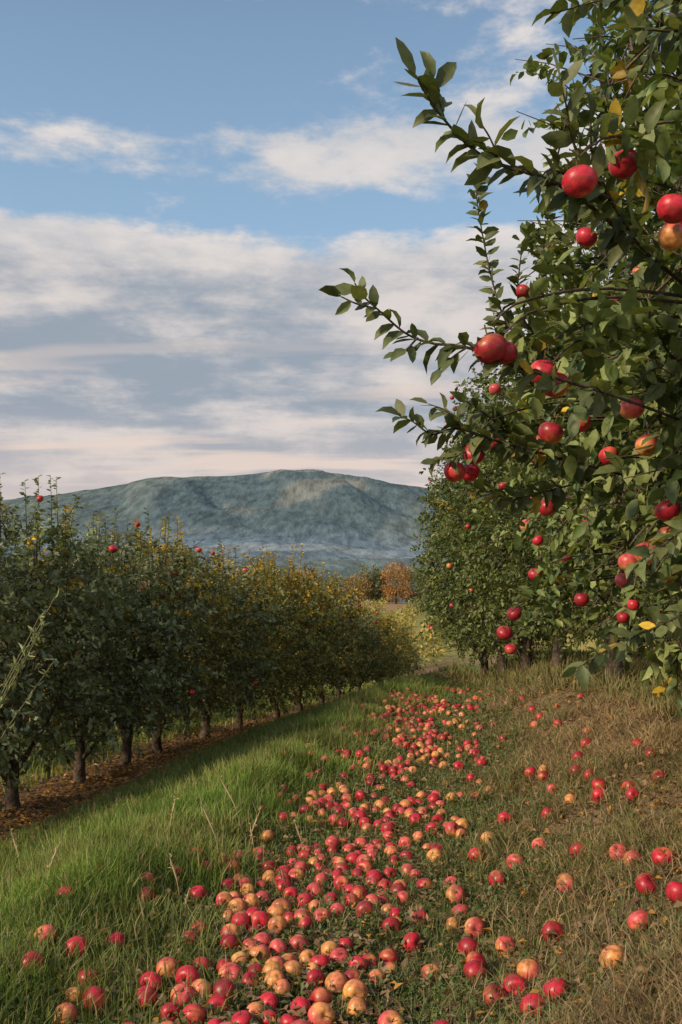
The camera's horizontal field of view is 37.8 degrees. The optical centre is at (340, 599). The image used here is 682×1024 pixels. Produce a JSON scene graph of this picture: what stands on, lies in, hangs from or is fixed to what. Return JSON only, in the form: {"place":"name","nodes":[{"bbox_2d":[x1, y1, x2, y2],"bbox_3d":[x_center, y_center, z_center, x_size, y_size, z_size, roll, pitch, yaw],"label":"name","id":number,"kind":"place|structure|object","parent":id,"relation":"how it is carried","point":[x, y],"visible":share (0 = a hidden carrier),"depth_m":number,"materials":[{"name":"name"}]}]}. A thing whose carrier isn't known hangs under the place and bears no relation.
{"place":"outdoors","nodes":[
{"label":"outdoors","id":0,"kind":"place"},
{"bbox_2d":[0,469,471,602],"bbox_3d":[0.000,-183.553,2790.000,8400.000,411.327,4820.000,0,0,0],"label":"mountain","id":1,"kind":"structure","parent":0,"point":[342,525],"depth_m":2170.33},
{"bbox_2d":[0,0,675,499],"label":"sky","id":2,"kind":"structure","parent":0,"point":[182,182],"materials":[{"name":"blue"}]},
{"bbox_2d":[0,667,681,1023],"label":"short grass","id":3,"kind":"structure","parent":0,"point":[622,814],"depth_m":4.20,"materials":[{"name":"green plant"}]},
{"bbox_2d":[0,602,681,1023],"bbox_3d":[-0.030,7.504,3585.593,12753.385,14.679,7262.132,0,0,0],"label":"ground","id":4,"kind":"structure","parent":0,"point":[444,658],"depth_m":5.57,"materials":[{"name":"soil"}]},
{"bbox_2d":[0,513,58,811],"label":"apple tree","id":5,"kind":"object","parent":4,"relation":"on","point":[6,608],"visible":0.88,"depth_m":7.61,"materials":[{"name":"green plant"}]},
{"bbox_2d":[0,588,58,741],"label":"wild shrub","id":6,"kind":"object","parent":4,"relation":"on","point":[18,669],"visible":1,"depth_m":5.40,"materials":[{"name":"green plant"}]},
{"bbox_2d":[0,550,68,696],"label":"apple tree","id":7,"kind":"object","parent":4,"relation":"on","point":[23,627],"depth_m":14.56,"materials":[{"name":"green plant"}]},
{"bbox_2d":[0,473,139,811],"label":"apple tree","id":8,"kind":"object","parent":4,"relation":"on","point":[70,616],"visible":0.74,"depth_m":8.67,"materials":[{"name":"green plant"}]},
{"bbox_2d":[2,517,186,782],"bbox_3d":[-2.580,0.576,9.998,2.032,2.806,1.987,0,0,-33],"label":"apple tree","id":9,"kind":"object","parent":4,"relation":"on","point":[81,755],"visible":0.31,"depth_m":9.81,"materials":[{"name":"green plant"}]},
{"bbox_2d":[40,505,218,765],"bbox_3d":[-2.340,0.473,10.955,2.147,3.028,2.061,0,0,-27],"label":"apple tree","id":10,"kind":"object","parent":4,"relation":"on","point":[146,555],"visible":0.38,"depth_m":10.79,"materials":[{"name":"green plant"}]},
{"bbox_2d":[9,775,303,909],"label":"dry weed stalks","id":11,"kind":"object","parent":4,"relation":"on","point":[171,863],"visible":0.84,"depth_m":5.02,"materials":[{"name":"beige plant"}]},
{"bbox_2d":[84,516,259,753],"bbox_3d":[-2.238,0.508,12.155,2.066,3.042,2.160,0,0,22],"label":"apple tree","id":12,"kind":"object","parent":4,"relation":"on","point":[156,743],"visible":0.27,"depth_m":12.06,"materials":[{"name":"green plant"}]},
{"bbox_2d":[148,538,279,738],"bbox_3d":[-1.807,0.595,13.398,2.147,2.850,2.061,0,0,-17],"label":"apple tree","id":13,"kind":"object","parent":4,"relation":"on","point":[239,604],"visible":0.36,"depth_m":13.26,"materials":[{"name":"green plant"}]},
{"bbox_2d":[2,564,470,602],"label":"distant treeline","id":14,"kind":"object","parent":4,"relation":"on","point":[342,579],"visible":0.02,"depth_m":177.41,"materials":[{"name":"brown plant"}]},
{"bbox_2d":[182,545,315,729],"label":"apple tree","id":15,"kind":"object","parent":4,"relation":"on","point":[272,627],"visible":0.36,"depth_m":14.66,"materials":[{"name":"green plant"}]},
{"bbox_2d":[214,542,337,719],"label":"apple tree","id":16,"kind":"object","parent":4,"relation":"on","point":[307,593],"visible":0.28,"depth_m":16.04,"materials":[{"name":"green plant"}]},
{"bbox_2d":[259,561,355,712],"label":"apple tree","id":17,"kind":"object","parent":4,"relation":"on","point":[323,604],"visible":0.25,"depth_m":17.52,"materials":[{"name":"green plant"}]},
{"bbox_2d":[285,572,372,703],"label":"apple tree","id":18,"kind":"object","parent":4,"relation":"on","point":[352,611],"visible":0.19,"depth_m":19.11,"materials":[{"name":"green plant"}]},
{"bbox_2d":[0,597,676,669],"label":"distant orchard trees","id":19,"kind":"object","parent":4,"relation":"on","point":[432,641],"visible":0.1,"depth_m":46.43,"materials":[{"name":"plant"}]},
{"bbox_2d":[0,661,681,1023],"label":"fallen leaves","id":20,"kind":"object","parent":4,"relation":"on","point":[26,818],"visible":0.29,"depth_m":4.99,"materials":[{"name":"brown plant"}]},
{"bbox_2d":[0,647,681,1023],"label":"tall grass","id":21,"kind":"structure","parent":4,"relation":"on","point":[104,839],"depth_m":5.50,"materials":[{"name":"green plant"}]},
{"bbox_2d":[20,680,681,1023],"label":"fallen apples","id":22,"kind":"object","parent":4,"relation":"on","point":[319,1011],"visible":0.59,"depth_m":4.19,"materials":[{"name":"red food"}]},
{"bbox_2d":[314,592,387,699],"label":"apple tree","id":23,"kind":"object","parent":4,"relation":"on","point":[373,643],"visible":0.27,"depth_m":20.68,"materials":[{"name":"green plant"}]},
{"bbox_2d":[342,573,374,603],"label":"autumn tree","id":24,"kind":"object","parent":4,"relation":"on","point":[361,581],"visible":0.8,"depth_m":149.11,"materials":[{"name":"yellow plant"}]},
{"bbox_2d":[329,599,409,691],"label":"apple tree","id":25,"kind":"object","parent":4,"relation":"on","point":[380,649],"visible":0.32,"depth_m":22.26,"materials":[{"name":"green plant"}]},
{"bbox_2d":[367,571,387,601],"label":"autumn tree","id":26,"kind":"object","parent":4,"relation":"on","point":[378,594],"visible":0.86,"depth_m":149.47,"materials":[{"name":"green plant"}]},
{"bbox_2d":[353,606,416,685],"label":"apple tree","id":27,"kind":"object","parent":4,"relation":"on","point":[394,627],"visible":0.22,"depth_m":24.16,"materials":[{"name":"green plant"}]},
{"bbox_2d":[379,561,412,603],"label":"autumn tree","id":28,"kind":"object","parent":4,"relation":"on","point":[398,589],"visible":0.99,"depth_m":147.42,"materials":[{"name":"orange plant"}]},
{"bbox_2d":[376,618,431,680],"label":"apple tree","id":29,"kind":"object","parent":4,"relation":"on","point":[414,652],"visible":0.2,"depth_m":25.89,"materials":[{"name":"green plant"}]},
{"bbox_2d":[400,566,430,601],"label":"autumn tree","id":30,"kind":"object","parent":4,"relation":"on","point":[411,582],"visible":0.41,"depth_m":151.14,"materials":[{"name":"green plant"}]},
{"bbox_2d":[411,489,548,673],"bbox_3d":[3.215,-0.459,22.034,3.307,4.648,3.317,0,0,-9],"label":"apple tree","id":31,"kind":"object","parent":4,"relation":"on","point":[483,665],"visible":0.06,"depth_m":21.90,"materials":[{"name":"green plant"}]},
{"bbox_2d":[410,457,578,674],"bbox_3d":[3.101,-0.686,19.252,3.261,4.656,3.452,0,0,21],"label":"apple tree","id":32,"kind":"object","parent":4,"relation":"on","point":[502,663],"visible":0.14,"depth_m":19.06,"materials":[{"name":"green plant"}]},
{"bbox_2d":[319,0,681,715],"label":"apple tree","id":33,"kind":"object","parent":4,"relation":"on","point":[637,164],"visible":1,"depth_m":3.32,"materials":[{"name":"green plant"}]},
{"bbox_2d":[409,392,599,671],"bbox_3d":[2.962,-1.020,16.307,3.452,4.838,3.442,0,0,-22],"label":"apple tree","id":34,"kind":"object","parent":4,"relation":"on","point":[524,648],"visible":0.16,"depth_m":16.27,"materials":[{"name":"green plant"}]},
{"bbox_2d":[425,357,638,670],"bbox_3d":[2.932,-1.223,13.352,3.261,4.656,3.452,0,0,41],"label":"apple tree","id":35,"kind":"object","parent":4,"relation":"on","point":[556,653],"visible":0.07,"depth_m":13.30,"materials":[{"name":"green plant"}]},
{"bbox_2d":[443,263,680,681],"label":"apple tree","id":36,"kind":"object","parent":4,"relation":"on","point":[516,564],"visible":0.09,"depth_m":10.59,"materials":[{"name":"green plant"}]},
{"bbox_2d":[495,175,681,660],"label":"apple tree","id":37,"kind":"object","parent":4,"relation":"on","point":[545,521],"visible":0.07,"depth_m":8.01,"materials":[{"name":"green plant"}]},
{"bbox_2d":[583,618,672,652],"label":"apple tree","id":38,"kind":"object","parent":4,"relation":"on","point":[595,638],"depth_m":22.91,"materials":[{"name":"green plant"}]},
{"bbox_2d":[387,651,681,1023],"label":"dry grass","id":39,"kind":"structure","parent":0,"point":[612,759],"depth_m":4.95,"materials":[{"name":"brown plant"}]}
]}

